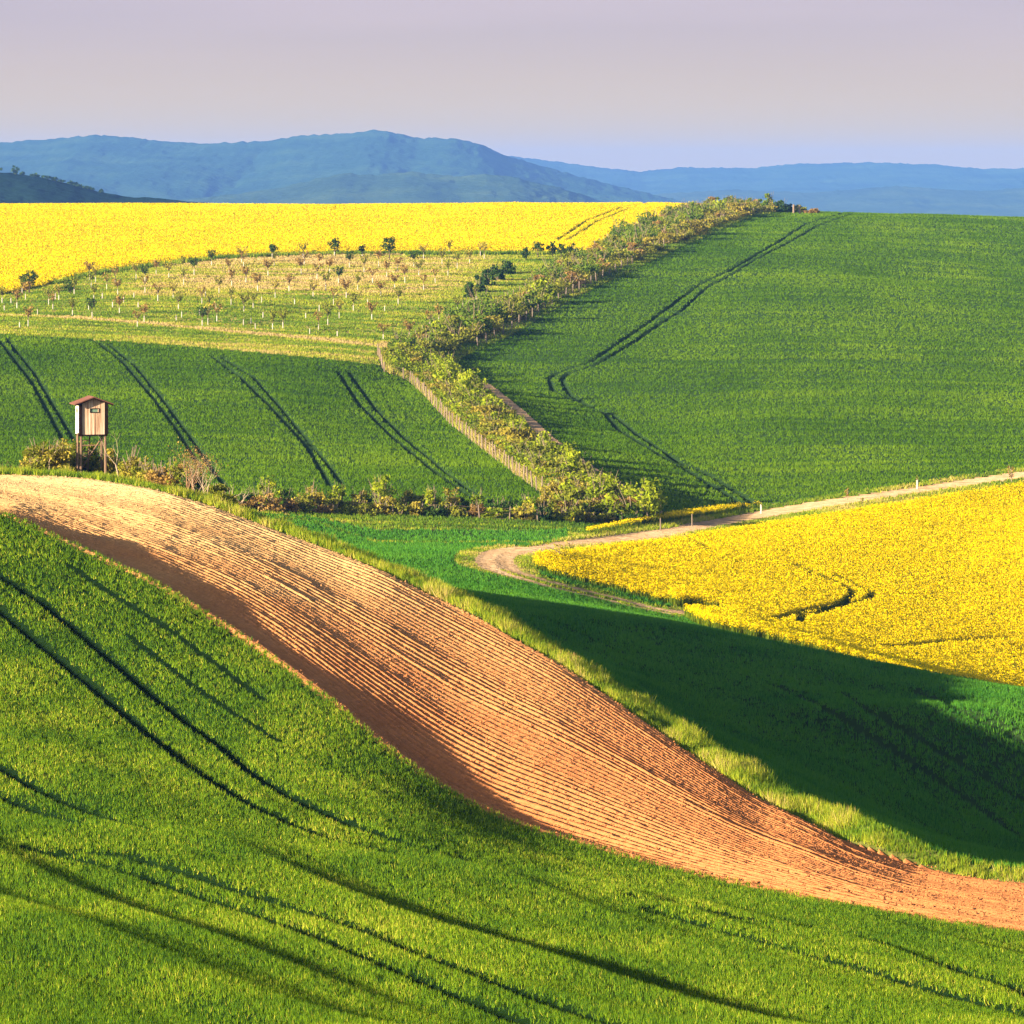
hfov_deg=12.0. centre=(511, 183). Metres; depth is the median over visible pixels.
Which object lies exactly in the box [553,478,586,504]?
hedge bush
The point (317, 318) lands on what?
young orchard tree
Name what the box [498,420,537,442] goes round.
hedge bush
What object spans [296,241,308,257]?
young orchard tree
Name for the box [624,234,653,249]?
hedge bush
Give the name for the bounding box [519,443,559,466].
hedge bush
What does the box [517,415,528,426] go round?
hedge bush
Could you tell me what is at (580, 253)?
hedge bush
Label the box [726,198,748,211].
hedge bush
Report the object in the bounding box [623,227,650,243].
hedge bush
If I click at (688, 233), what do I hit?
hedge bush
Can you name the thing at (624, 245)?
hedge bush
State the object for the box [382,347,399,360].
hedge bush
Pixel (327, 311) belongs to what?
young orchard tree
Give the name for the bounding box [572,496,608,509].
hedge bush
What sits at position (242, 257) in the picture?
young orchard tree
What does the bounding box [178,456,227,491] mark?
twiggy shrub
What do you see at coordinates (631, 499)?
hedge bush
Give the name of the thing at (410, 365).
undergrowth
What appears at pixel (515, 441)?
hedge bush
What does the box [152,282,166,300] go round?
young orchard tree
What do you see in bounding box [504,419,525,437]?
hedge bush
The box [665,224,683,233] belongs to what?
hedge bush
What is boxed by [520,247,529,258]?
tree
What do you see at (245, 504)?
bush
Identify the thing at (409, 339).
hedge bush
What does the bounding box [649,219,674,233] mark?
hedge bush
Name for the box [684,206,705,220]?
hedge bush
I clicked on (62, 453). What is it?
scrub bush
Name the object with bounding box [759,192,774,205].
hedge bush
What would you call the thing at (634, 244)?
hedge bush
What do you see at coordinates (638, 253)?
hedge bush
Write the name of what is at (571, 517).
bush
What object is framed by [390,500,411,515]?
bush
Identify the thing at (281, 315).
young orchard tree
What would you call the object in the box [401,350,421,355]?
hedge bush
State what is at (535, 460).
hedge bush
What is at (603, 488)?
hedge bush
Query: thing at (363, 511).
bush
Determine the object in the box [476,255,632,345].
wildlife fence
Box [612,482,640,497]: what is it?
hedge bush
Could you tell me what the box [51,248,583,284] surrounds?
edge grass
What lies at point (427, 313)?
young orchard tree
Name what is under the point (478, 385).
hedge bush
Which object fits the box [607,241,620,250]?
hedge bush
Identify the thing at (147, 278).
young orchard tree
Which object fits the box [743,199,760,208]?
hedge bush
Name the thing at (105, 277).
young orchard tree
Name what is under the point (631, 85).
sky
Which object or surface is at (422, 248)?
young orchard tree
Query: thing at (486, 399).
hedge bush
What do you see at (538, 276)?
hedge bush
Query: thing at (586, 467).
hedge bush
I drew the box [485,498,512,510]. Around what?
bush
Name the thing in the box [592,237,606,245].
hedge bush
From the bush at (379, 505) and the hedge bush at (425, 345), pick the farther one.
the hedge bush at (425, 345)
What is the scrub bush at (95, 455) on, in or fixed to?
on the valley ground at (431, 523)
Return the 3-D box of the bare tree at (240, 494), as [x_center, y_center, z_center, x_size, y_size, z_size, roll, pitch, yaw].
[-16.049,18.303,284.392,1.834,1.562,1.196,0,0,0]
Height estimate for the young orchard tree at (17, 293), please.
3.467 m
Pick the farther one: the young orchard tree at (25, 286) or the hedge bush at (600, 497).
the young orchard tree at (25, 286)
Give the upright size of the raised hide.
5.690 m
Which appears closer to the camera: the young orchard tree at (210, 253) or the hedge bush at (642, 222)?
the young orchard tree at (210, 253)
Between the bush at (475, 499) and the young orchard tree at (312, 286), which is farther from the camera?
the young orchard tree at (312, 286)
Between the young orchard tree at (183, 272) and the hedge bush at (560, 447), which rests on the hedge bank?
the hedge bush at (560, 447)
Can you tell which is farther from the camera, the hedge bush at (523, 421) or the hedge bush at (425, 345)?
the hedge bush at (425, 345)
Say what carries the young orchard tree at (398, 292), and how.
on the orchard meadow
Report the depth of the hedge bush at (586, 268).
889.07 m
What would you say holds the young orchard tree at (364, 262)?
on the orchard meadow
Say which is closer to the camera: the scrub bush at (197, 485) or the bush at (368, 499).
the scrub bush at (197, 485)
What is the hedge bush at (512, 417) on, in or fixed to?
on the hedge bank
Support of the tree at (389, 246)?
on the orchard meadow
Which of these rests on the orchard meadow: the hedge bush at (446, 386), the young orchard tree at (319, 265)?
the young orchard tree at (319, 265)
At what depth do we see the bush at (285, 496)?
475.70 m
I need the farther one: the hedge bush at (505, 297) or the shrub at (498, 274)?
the shrub at (498, 274)
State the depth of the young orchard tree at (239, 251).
921.33 m
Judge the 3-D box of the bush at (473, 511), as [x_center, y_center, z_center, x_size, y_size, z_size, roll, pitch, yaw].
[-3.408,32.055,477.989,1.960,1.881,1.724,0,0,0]
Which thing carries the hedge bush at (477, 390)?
on the hedge bank
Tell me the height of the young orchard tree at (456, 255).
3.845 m
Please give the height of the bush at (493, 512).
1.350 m
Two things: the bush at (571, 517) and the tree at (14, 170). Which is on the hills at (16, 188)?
the tree at (14, 170)
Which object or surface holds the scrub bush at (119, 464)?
on the valley ground at (431, 523)
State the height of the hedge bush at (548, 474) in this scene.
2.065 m
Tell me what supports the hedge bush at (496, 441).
on the hedge bank
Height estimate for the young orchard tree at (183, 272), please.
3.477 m
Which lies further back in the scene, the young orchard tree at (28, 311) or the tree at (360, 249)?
the tree at (360, 249)
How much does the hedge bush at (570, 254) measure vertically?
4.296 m
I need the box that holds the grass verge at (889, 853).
[27,475,1023,882]
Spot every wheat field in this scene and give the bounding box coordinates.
[0,334,539,511]
[0,518,1023,1023]
[267,514,1023,870]
[457,212,1023,512]
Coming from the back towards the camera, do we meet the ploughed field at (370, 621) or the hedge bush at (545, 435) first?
the hedge bush at (545, 435)
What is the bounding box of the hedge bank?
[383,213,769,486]
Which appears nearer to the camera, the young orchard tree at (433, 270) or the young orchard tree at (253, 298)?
the young orchard tree at (253, 298)
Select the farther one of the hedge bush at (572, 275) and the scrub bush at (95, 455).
the hedge bush at (572, 275)
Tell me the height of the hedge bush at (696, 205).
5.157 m
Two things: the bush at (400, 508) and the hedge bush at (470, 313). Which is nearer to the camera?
the bush at (400, 508)
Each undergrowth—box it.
[373,340,668,515]
[403,202,774,351]
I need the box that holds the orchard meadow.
[0,254,562,364]
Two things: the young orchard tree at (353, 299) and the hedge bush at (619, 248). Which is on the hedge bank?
the hedge bush at (619, 248)
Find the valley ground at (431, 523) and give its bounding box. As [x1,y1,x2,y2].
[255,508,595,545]
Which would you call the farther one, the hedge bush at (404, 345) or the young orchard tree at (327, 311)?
the young orchard tree at (327, 311)
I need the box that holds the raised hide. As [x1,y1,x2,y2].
[69,395,113,473]
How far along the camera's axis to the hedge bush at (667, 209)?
1123.70 m
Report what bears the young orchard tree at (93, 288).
on the orchard meadow
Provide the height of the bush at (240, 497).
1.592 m
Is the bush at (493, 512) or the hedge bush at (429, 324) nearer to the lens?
the bush at (493, 512)
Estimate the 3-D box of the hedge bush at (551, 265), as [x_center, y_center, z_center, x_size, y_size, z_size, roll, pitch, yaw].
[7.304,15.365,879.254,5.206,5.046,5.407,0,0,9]
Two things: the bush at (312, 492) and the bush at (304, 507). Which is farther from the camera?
the bush at (312, 492)
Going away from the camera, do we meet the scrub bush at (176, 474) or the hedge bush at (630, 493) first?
the scrub bush at (176, 474)
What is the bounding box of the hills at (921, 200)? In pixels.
[652,186,1023,216]
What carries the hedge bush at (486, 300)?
on the hedge bank
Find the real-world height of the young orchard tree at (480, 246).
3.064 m
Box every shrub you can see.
[168,442,216,489]
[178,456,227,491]
[462,281,474,297]
[473,274,487,291]
[478,267,495,285]
[490,263,505,280]
[501,260,516,274]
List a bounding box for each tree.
[0,286,6,302]
[10,165,19,173]
[11,288,23,307]
[18,270,38,292]
[21,281,31,299]
[23,304,33,326]
[41,286,55,303]
[48,292,56,300]
[54,283,64,299]
[62,282,73,293]
[68,298,75,315]
[71,277,78,293]
[83,261,94,277]
[86,298,96,317]
[87,270,94,284]
[90,282,97,297]
[91,264,99,281]
[98,431,119,473]
[101,272,111,288]
[109,265,119,281]
[111,278,121,293]
[113,294,124,312]
[130,262,140,270]
[132,309,144,325]
[138,264,150,279]
[138,274,148,283]
[139,304,151,321]
[151,258,160,274]
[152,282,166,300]
[162,261,175,270]
[166,282,180,297]
[172,291,185,308]
[179,267,187,284]
[188,257,198,273]
[194,307,208,325]
[197,285,205,294]
[203,303,212,313]
[205,294,212,302]
[206,250,217,264]
[212,275,224,285]
[212,301,223,320]
[225,259,232,266]
[228,268,236,284]
[228,285,234,295]
[230,485,249,504]
[236,246,247,261]
[237,291,252,311]
[240,265,250,274]
[241,251,247,265]
[248,291,258,307]
[250,273,261,290]
[262,260,273,275]
[269,243,277,257]
[269,251,277,265]
[269,278,280,297]
[269,309,276,327]
[277,308,289,327]
[284,273,293,289]
[295,257,304,274]
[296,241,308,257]
[298,250,310,263]
[308,281,318,296]
[313,252,323,262]
[313,261,322,278]
[313,310,323,328]
[319,271,331,289]
[322,302,334,324]
[325,257,335,270]
[327,238,339,255]
[329,286,337,303]
[332,266,345,282]
[334,298,343,317]
[339,279,350,296]
[345,250,354,266]
[350,292,357,311]
[352,273,363,289]
[358,244,365,255]
[359,254,367,264]
[365,301,378,319]
[366,268,378,282]
[373,250,383,265]
[375,280,385,295]
[378,322,390,338]
[380,236,395,258]
[382,259,390,268]
[388,273,399,286]
[392,285,405,303]
[394,257,402,270]
[398,263,408,281]
[403,321,414,333]
[408,250,419,266]
[412,258,423,274]
[417,243,428,257]
[418,273,427,289]
[425,309,435,322]
[431,268,438,282]
[434,303,443,318]
[438,246,445,255]
[443,258,452,267]
[444,240,453,250]
[452,249,462,267]
[452,295,463,307]
[462,249,476,262]
[472,285,479,298]
[477,241,484,255]
[480,242,487,258]
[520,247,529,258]
[532,241,544,256]
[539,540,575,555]
[546,241,556,255]
[556,244,565,257]
[566,243,578,256]
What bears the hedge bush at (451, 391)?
on the hedge bank
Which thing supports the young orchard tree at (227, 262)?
on the orchard meadow
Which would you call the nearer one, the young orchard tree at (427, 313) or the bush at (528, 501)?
the bush at (528, 501)
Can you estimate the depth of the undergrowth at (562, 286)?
863.49 m
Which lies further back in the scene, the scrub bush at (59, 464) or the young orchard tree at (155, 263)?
the young orchard tree at (155, 263)
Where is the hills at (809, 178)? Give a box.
[509,156,1023,194]
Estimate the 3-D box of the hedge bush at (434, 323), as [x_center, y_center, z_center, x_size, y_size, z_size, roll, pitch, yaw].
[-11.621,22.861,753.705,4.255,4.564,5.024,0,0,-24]
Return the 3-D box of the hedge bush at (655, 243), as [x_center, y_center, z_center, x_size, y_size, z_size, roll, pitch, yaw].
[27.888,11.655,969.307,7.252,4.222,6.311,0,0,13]
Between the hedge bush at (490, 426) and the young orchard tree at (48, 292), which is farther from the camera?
the young orchard tree at (48, 292)
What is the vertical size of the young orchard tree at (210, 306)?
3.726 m
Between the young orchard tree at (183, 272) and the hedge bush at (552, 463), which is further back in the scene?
the young orchard tree at (183, 272)
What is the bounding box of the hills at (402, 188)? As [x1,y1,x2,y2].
[180,171,605,203]
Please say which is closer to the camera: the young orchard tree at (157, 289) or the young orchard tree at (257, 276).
the young orchard tree at (157, 289)
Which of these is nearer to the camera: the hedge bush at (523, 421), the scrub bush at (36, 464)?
the scrub bush at (36, 464)
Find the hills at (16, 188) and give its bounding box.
[0,173,204,202]
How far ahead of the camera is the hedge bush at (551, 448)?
548.07 m
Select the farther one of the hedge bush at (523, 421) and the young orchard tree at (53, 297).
the young orchard tree at (53, 297)
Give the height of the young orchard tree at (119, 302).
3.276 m
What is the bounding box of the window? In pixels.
[90,408,98,412]
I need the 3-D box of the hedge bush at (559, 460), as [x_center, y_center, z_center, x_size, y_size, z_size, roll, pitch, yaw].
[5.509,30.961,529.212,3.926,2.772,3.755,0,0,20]
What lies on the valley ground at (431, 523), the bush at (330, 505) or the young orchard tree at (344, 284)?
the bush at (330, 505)
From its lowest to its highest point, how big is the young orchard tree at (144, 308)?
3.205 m
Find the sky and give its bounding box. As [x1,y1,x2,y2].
[0,0,1023,171]
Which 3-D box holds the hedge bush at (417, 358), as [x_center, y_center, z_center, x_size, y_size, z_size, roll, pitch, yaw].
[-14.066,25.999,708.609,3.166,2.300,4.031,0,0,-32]
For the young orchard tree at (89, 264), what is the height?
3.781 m
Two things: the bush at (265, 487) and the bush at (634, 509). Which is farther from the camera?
the bush at (634, 509)
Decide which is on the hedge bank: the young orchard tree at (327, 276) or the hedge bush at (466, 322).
the hedge bush at (466, 322)
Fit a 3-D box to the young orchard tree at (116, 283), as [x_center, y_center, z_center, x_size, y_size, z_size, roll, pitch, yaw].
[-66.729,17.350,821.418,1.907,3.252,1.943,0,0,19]
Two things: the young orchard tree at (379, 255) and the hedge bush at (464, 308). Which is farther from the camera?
the young orchard tree at (379, 255)
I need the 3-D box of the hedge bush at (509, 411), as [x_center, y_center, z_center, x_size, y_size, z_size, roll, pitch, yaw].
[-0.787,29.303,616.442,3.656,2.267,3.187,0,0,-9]
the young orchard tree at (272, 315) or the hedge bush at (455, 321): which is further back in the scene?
the hedge bush at (455, 321)
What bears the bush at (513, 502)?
on the valley ground at (431, 523)
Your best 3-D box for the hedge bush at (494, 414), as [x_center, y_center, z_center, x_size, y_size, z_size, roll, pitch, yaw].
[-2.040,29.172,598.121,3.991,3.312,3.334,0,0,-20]
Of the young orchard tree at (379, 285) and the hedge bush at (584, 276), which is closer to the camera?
the young orchard tree at (379, 285)
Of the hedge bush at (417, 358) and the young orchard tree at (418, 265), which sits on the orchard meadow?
the young orchard tree at (418, 265)
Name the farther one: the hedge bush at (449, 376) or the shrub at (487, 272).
the shrub at (487, 272)
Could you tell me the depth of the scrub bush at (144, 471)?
296.42 m
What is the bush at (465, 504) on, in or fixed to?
on the valley ground at (431, 523)
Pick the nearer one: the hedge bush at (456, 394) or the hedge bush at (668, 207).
the hedge bush at (456, 394)
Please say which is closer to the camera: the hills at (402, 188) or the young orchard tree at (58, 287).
the young orchard tree at (58, 287)
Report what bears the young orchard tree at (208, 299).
on the orchard meadow
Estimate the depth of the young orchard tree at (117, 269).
854.96 m
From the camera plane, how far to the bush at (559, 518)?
479.19 m
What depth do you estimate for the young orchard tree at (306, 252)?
918.46 m
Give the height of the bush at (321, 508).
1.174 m
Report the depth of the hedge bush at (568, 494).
480.40 m
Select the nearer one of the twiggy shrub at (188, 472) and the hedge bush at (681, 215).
the twiggy shrub at (188, 472)
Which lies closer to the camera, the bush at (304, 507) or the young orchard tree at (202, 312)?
the bush at (304, 507)
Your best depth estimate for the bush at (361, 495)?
479.98 m
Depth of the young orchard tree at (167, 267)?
872.61 m
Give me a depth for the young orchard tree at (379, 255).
913.59 m
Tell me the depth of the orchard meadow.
808.45 m
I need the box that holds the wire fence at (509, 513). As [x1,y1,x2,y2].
[272,498,647,522]
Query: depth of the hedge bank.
795.42 m
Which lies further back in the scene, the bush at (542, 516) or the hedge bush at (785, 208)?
the hedge bush at (785, 208)
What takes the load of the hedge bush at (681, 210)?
on the hedge bank
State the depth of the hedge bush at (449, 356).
710.42 m
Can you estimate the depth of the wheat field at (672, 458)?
747.93 m
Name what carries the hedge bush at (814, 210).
on the wheat field at (672, 458)
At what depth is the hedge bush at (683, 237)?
1004.21 m
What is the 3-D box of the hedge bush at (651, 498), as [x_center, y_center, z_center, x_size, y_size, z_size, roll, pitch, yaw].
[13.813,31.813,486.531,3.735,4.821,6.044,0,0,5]
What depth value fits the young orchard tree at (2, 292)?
807.39 m
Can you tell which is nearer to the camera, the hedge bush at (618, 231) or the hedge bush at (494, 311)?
the hedge bush at (494, 311)
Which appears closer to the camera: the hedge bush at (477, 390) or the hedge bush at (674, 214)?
the hedge bush at (477, 390)
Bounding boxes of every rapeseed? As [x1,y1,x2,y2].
[0,202,696,294]
[532,480,1023,686]
[586,500,759,533]
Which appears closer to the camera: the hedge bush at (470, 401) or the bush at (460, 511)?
the bush at (460, 511)
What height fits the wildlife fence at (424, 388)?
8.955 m
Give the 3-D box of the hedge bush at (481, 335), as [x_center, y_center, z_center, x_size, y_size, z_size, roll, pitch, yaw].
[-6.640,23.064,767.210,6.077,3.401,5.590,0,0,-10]
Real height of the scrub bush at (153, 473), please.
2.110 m
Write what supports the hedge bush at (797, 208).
on the wheat field at (672, 458)
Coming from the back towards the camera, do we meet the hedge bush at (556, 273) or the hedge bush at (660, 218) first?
the hedge bush at (660, 218)
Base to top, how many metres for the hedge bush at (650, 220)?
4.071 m
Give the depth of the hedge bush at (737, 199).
1174.80 m
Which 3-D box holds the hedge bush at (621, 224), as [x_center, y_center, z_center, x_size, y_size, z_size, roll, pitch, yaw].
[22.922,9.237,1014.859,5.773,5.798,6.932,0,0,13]
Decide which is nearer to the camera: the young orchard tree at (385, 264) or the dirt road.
the dirt road
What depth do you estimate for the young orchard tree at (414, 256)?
913.21 m
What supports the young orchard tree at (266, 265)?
on the orchard meadow
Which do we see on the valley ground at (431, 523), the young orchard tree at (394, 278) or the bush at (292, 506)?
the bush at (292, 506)
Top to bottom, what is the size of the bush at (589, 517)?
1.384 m
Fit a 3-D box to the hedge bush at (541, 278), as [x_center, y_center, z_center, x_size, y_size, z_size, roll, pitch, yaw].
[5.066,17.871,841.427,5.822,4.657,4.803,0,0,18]
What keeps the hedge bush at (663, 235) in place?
on the hedge bank
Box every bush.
[19,446,45,468]
[22,438,61,469]
[37,440,70,470]
[47,438,76,471]
[57,441,85,467]
[71,452,96,471]
[82,442,103,473]
[93,448,122,474]
[112,445,146,476]
[118,451,151,478]
[127,456,151,478]
[136,460,165,480]
[144,460,169,484]
[153,458,189,487]
[165,460,191,487]
[178,469,206,492]
[202,483,226,496]
[210,491,235,503]
[230,493,253,501]
[238,501,250,507]
[246,495,270,511]
[247,484,261,502]
[257,475,283,504]
[259,485,279,505]
[265,493,288,512]
[278,487,296,505]
[282,498,299,512]
[294,493,314,513]
[295,482,325,507]
[312,503,334,513]
[314,494,332,507]
[323,497,345,513]
[327,480,348,509]
[347,486,367,505]
[348,497,366,514]
[353,500,382,515]
[363,485,395,510]
[365,490,376,503]
[366,474,396,511]
[371,495,396,515]
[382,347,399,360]
[387,328,416,346]
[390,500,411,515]
[395,342,414,350]
[396,488,416,505]
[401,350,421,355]
[402,327,434,340]
[404,351,425,362]
[407,501,425,515]
[408,356,424,368]
[408,493,426,512]
[413,368,432,378]
[417,332,439,351]
[417,339,439,353]
[418,353,440,371]
[420,376,443,385]
[422,315,451,331]
[423,484,442,510]
[423,504,449,516]
[427,316,453,340]
[427,378,442,392]
[428,355,447,372]
[432,358,471,381]
[434,351,457,361]
[434,382,464,396]
[435,331,459,350]
[438,379,459,390]
[440,387,466,402]
[441,501,461,516]
[442,315,479,342]
[442,486,464,508]
[443,295,479,318]
[443,406,462,416]
[444,317,464,329]
[444,391,466,406]
[445,350,462,370]
[446,507,468,516]
[447,302,495,334]
[450,368,488,392]
[453,374,481,398]
[457,384,485,404]
[457,497,469,511]
[458,320,487,338]
[463,399,477,413]
[464,289,498,309]
[466,307,482,317]
[468,395,509,416]
[468,501,485,516]
[469,490,485,510]
[470,301,491,311]
[470,314,502,331]
[470,401,506,419]
[472,383,493,394]
[472,414,509,432]
[473,296,507,322]
[473,426,503,440]
[478,422,500,437]
[480,435,498,446]
[480,507,507,518]
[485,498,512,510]
[488,408,506,424]
[492,399,505,408]
[493,301,510,310]
[493,436,529,453]
[495,440,515,449]
[497,291,515,309]
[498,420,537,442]
[499,295,529,320]
[500,408,519,419]
[501,498,518,510]
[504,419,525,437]
[504,442,544,462]
[505,506,524,518]
[506,414,516,425]
[511,502,535,520]
[516,293,539,312]
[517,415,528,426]
[517,493,536,515]
[518,288,546,308]
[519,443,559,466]
[520,442,552,459]
[522,457,556,478]
[523,274,556,296]
[526,279,560,303]
[528,274,548,288]
[529,266,549,280]
[529,456,562,471]
[532,430,557,446]
[532,503,553,521]
[535,488,553,514]
[536,432,563,458]
[537,469,559,481]
[538,459,566,475]
[538,480,577,499]
[539,441,560,456]
[540,256,565,274]
[542,485,587,521]
[545,266,569,279]
[546,270,567,288]
[547,276,560,289]
[548,472,573,481]
[549,476,566,497]
[551,506,575,521]
[552,500,571,513]
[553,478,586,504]
[554,456,573,468]
[558,441,582,459]
[559,256,580,269]
[559,450,592,476]
[563,271,587,287]
[563,512,581,521]
[564,249,587,263]
[566,268,583,276]
[567,475,589,488]
[569,254,602,275]
[570,484,593,500]
[572,245,590,258]
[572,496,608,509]
[575,461,609,485]
[577,274,589,283]
[581,511,596,522]
[584,471,617,499]
[586,248,607,259]
[590,247,610,256]
[590,250,616,266]
[590,494,624,508]
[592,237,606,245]
[593,470,619,501]
[594,493,631,514]
[595,512,616,522]
[597,258,610,271]
[603,234,622,245]
[603,235,625,247]
[604,242,635,256]
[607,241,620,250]
[607,485,625,505]
[607,514,625,522]
[608,224,635,237]
[608,248,628,262]
[609,216,633,234]
[611,483,624,492]
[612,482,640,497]
[616,511,646,523]
[618,232,643,249]
[618,482,644,512]
[620,242,646,254]
[623,225,644,232]
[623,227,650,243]
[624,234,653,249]
[624,492,638,507]
[630,504,639,513]
[631,249,644,259]
[634,219,649,228]
[634,477,667,522]
[636,208,657,221]
[636,215,655,225]
[638,222,660,240]
[638,231,668,250]
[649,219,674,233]
[654,213,673,221]
[654,230,679,243]
[658,206,671,215]
[660,202,678,212]
[660,215,680,228]
[662,209,678,220]
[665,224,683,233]
[669,210,690,218]
[671,229,689,240]
[673,204,692,216]
[673,210,689,221]
[674,201,691,209]
[674,223,692,238]
[680,217,711,234]
[683,200,705,214]
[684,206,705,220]
[696,215,717,226]
[699,202,718,212]
[704,206,720,213]
[711,212,728,222]
[713,200,729,212]
[714,198,732,207]
[714,211,732,220]
[719,209,740,220]
[722,195,741,205]
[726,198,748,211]
[726,202,753,216]
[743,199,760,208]
[749,202,760,212]
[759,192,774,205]
[762,202,776,211]
[771,199,792,212]
[792,204,807,212]
[803,208,819,212]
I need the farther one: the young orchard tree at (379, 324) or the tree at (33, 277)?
the tree at (33, 277)
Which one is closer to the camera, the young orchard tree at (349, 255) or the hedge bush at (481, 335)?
the hedge bush at (481, 335)
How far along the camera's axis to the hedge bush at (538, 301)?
820.56 m
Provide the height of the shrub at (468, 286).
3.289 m
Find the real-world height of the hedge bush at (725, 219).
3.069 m
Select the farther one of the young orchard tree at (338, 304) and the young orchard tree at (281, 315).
the young orchard tree at (338, 304)
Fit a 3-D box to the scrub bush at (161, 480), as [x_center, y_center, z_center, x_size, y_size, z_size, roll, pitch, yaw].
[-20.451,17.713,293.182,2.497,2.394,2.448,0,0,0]
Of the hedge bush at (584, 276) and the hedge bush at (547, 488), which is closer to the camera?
the hedge bush at (547, 488)
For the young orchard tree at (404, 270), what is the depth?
866.63 m
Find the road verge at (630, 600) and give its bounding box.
[455,471,1023,615]
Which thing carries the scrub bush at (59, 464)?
on the valley ground at (431, 523)
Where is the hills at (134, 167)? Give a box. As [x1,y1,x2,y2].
[0,130,683,202]
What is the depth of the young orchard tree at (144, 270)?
856.75 m
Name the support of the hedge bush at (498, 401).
on the hedge bank
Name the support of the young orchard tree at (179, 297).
on the orchard meadow
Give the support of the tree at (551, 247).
on the orchard meadow
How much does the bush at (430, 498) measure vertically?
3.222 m
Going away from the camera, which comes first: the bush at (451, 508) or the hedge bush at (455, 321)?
the bush at (451, 508)
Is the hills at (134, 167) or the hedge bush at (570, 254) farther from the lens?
the hills at (134, 167)
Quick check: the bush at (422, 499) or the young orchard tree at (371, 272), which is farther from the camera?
the young orchard tree at (371, 272)
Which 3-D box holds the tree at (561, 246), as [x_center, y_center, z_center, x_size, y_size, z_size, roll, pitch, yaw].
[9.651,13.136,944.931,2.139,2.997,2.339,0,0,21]
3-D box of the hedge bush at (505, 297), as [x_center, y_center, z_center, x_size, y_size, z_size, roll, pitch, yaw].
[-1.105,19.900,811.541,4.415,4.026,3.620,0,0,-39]
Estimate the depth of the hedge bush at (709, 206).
1129.07 m
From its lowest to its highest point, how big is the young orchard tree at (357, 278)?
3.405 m
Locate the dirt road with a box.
[474,383,1023,613]
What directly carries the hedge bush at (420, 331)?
on the hedge bank
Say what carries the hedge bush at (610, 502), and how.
on the hedge bank
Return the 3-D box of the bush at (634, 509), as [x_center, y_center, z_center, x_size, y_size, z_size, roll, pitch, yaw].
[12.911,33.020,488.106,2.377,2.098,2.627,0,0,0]
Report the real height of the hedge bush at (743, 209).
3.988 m
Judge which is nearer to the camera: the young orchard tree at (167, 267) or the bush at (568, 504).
the bush at (568, 504)
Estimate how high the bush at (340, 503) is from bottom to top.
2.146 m
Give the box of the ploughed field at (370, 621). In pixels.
[0,475,1023,932]
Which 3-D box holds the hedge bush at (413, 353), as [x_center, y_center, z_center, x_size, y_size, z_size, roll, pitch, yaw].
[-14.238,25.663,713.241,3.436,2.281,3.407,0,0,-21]
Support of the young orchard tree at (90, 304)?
on the orchard meadow
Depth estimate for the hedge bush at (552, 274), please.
859.81 m
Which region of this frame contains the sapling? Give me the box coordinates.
[1007,466,1013,480]
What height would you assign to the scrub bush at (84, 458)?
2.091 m
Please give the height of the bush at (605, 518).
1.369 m
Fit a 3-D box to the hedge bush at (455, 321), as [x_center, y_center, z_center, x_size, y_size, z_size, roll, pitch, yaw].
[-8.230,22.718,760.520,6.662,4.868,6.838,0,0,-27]
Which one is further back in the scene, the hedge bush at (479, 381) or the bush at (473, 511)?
the hedge bush at (479, 381)
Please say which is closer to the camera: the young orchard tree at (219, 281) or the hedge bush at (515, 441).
the hedge bush at (515, 441)
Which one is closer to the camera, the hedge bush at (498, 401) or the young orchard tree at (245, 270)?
the hedge bush at (498, 401)
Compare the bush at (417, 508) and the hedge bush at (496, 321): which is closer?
the bush at (417, 508)
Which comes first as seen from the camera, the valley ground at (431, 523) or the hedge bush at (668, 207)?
the valley ground at (431, 523)
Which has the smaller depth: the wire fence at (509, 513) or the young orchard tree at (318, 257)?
the wire fence at (509, 513)
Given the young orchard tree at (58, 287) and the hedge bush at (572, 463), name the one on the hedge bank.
the hedge bush at (572, 463)
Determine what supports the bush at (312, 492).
on the valley ground at (431, 523)
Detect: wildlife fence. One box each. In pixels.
[377,344,548,489]
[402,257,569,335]
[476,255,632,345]
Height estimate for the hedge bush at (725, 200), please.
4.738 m

